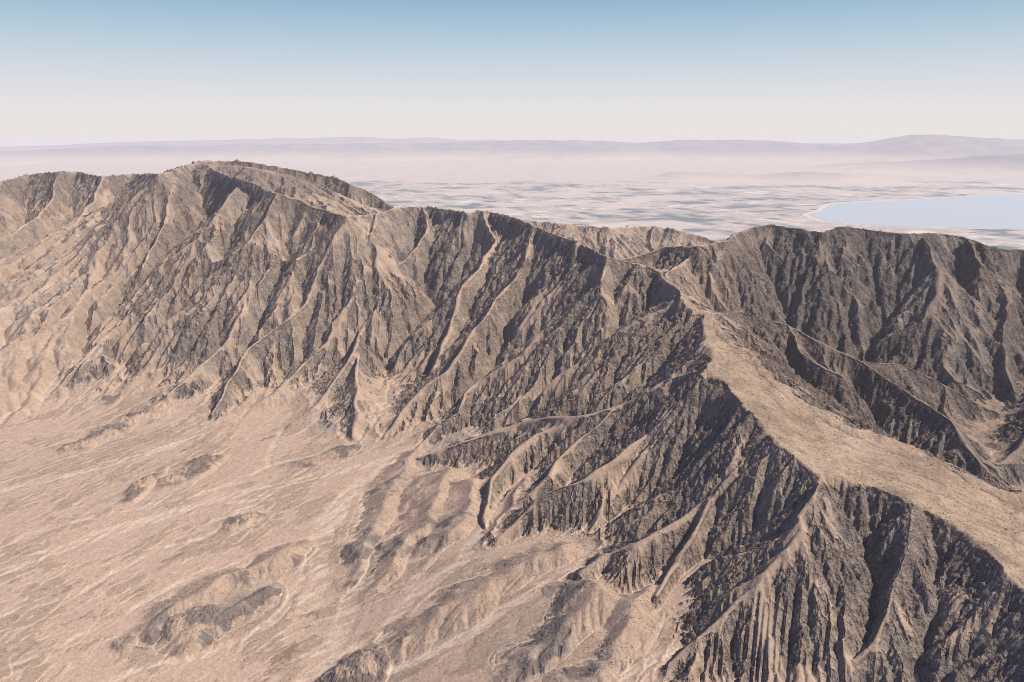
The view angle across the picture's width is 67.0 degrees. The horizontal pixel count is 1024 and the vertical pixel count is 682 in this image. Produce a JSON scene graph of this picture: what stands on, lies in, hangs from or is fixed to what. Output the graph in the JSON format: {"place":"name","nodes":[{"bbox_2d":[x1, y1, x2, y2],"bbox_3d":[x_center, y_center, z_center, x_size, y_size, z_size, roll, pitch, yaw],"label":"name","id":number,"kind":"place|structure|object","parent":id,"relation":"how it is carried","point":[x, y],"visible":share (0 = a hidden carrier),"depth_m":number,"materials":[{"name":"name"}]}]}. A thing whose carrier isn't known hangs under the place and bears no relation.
{"place":"outdoors","nodes":[
{"label":"outdoors","id":0,"kind":"place"},
{"bbox_2d":[109,427,272,654],"bbox_3d":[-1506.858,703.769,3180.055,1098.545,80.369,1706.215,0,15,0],"label":"knoll","id":1,"kind":"structure","parent":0,"point":[236,522],"depth_m":3054.79,"materials":[{"name":"brown stone"}]},
{"bbox_2d":[47,368,389,676],"bbox_3d":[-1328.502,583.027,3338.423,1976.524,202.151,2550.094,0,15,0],"label":"hill","id":2,"kind":"structure","parent":0,"point":[207,462],"depth_m":3474.31,"materials":[{"name":"brown stone"}]},
{"bbox_2d":[48,371,391,671],"bbox_3d":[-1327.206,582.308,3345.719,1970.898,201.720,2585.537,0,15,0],"label":"hill","id":3,"kind":"structure","parent":0,"point":[116,427],"depth_m":3920.26,"materials":[{"name":"brown stone"}]},
{"bbox_2d":[51,384,392,671],"bbox_3d":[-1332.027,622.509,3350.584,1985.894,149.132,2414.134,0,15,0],"label":"hill","id":4,"kind":"structure","parent":0,"point":[125,643],"depth_m":2471.44,"materials":[{"name":"brown stone"}]},
{"bbox_2d":[54,382,392,664],"bbox_3d":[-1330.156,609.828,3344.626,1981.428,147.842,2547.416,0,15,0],"label":"knoll","id":5,"kind":"structure","parent":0,"point":[134,489],"depth_m":3344.34,"materials":[{"name":"brown stone"}]},
{"bbox_2d":[0,159,449,418],"bbox_3d":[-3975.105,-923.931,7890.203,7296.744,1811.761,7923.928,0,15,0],"label":"mountain","id":6,"kind":"structure","parent":0,"point":[83,256],"depth_m":4975.33,"materials":[{"name":"brown stone"}]},
{"bbox_2d":[97,367,391,681],"bbox_3d":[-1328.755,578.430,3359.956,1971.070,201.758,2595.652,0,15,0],"label":"hill","id":7,"kind":"structure","parent":0,"point":[116,396],"depth_m":4410.76,"materials":[{"name":"brown stone"}]},
{"bbox_2d":[315,643,390,681],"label":"knoll","id":8,"kind":"structure","parent":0,"point":[372,664],"depth_m":2203.78,"materials":[{"name":"brown stone"}]},
{"bbox_2d":[0,164,1023,681],"bbox_3d":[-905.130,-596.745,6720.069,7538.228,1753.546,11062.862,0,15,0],"label":"mountain ridge","id":9,"kind":"structure","parent":0,"point":[556,394],"depth_m":2680.05,"materials":[{"name":"brown stone"}]},
{"bbox_2d":[1,215,1023,681],"bbox_3d":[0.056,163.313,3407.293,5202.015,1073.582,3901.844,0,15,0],"label":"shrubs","id":10,"kind":"object","parent":9,"relation":"on","point":[539,479],"visible":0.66,"depth_m":2655.91,"materials":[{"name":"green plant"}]},
{"bbox_2d":[0,339,1023,681],"bbox_3d":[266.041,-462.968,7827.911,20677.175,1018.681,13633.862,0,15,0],"label":"desert floor","id":11,"kind":"structure","parent":0,"point":[84,545],"depth_m":2848.52,"materials":[{"name":"beige sand"}]},
{"bbox_2d":[0,145,1023,249],"bbox_3d":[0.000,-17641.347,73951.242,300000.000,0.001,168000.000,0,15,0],"label":"valley floor","id":12,"kind":"structure","parent":0,"point":[609,194],"depth_m":28735.08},
{"bbox_2d":[0,135,1023,164],"bbox_3d":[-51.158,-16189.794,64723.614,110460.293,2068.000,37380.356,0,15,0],"label":"mountain range","id":13,"kind":"structure","parent":0,"point":[914,147],"depth_m":65133.37,"materials":[{"name":"grey stone"}]},
{"bbox_2d":[0,154,1023,176],"bbox_3d":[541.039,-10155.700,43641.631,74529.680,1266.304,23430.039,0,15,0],"label":"mountain range","id":14,"kind":"structure","parent":0,"point":[999,165],"depth_m":42129.25,"materials":[{"name":"grey stone"}]},
{"bbox_2d":[0,137,1023,150],"bbox_3d":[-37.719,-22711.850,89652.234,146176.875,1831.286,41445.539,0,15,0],"label":"mountain range","id":15,"kind":"structure","parent":0,"point":[321,140],"depth_m":95830.95,"materials":[{"name":"grey stone"}]},
{"bbox_2d":[0,0,1023,144],"label":"sky","id":16,"kind":"structure","parent":0,"point":[72,71],"materials":[{"name":"blue"}]},
{"bbox_2d":[525,221,717,259],"bbox_3d":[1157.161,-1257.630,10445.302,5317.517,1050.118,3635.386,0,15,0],"label":"ridge","id":17,"kind":"structure","parent":0,"point":[618,243],"depth_m":10173.85,"materials":[{"name":"brown stone"}]},
{"bbox_2d":[632,172,1023,187],"bbox_3d":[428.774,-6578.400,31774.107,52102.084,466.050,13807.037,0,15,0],"label":"hills","id":18,"kind":"structure","parent":0,"point":[804,178],"depth_m":33602.62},
{"bbox_2d":[663,224,1023,443],"bbox_3d":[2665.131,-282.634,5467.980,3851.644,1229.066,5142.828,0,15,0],"label":"mountain","id":19,"kind":"structure","parent":0,"point":[996,281],"depth_m":4183.98,"materials":[{"name":"brown stone"}]},
{"bbox_2d":[685,296,1023,592],"bbox_3d":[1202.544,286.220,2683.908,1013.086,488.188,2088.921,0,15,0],"label":"plateau","id":20,"kind":"structure","parent":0,"point":[818,460],"depth_m":2395.35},
{"bbox_2d":[802,193,1023,229],"bbox_3d":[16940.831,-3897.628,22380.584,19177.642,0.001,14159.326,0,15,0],"label":"lake shore","id":21,"kind":"structure","parent":0,"point":[817,210],"depth_m":18881.57,"materials":[{"name":"beige sand"}]},
{"bbox_2d":[809,194,1023,228],"bbox_3d":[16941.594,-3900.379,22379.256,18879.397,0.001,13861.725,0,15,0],"label":"lake","id":22,"kind":"structure","parent":0,"point":[995,211],"depth_m":20550.99,"materials":[{"name":"blue liquid"}]}
]}

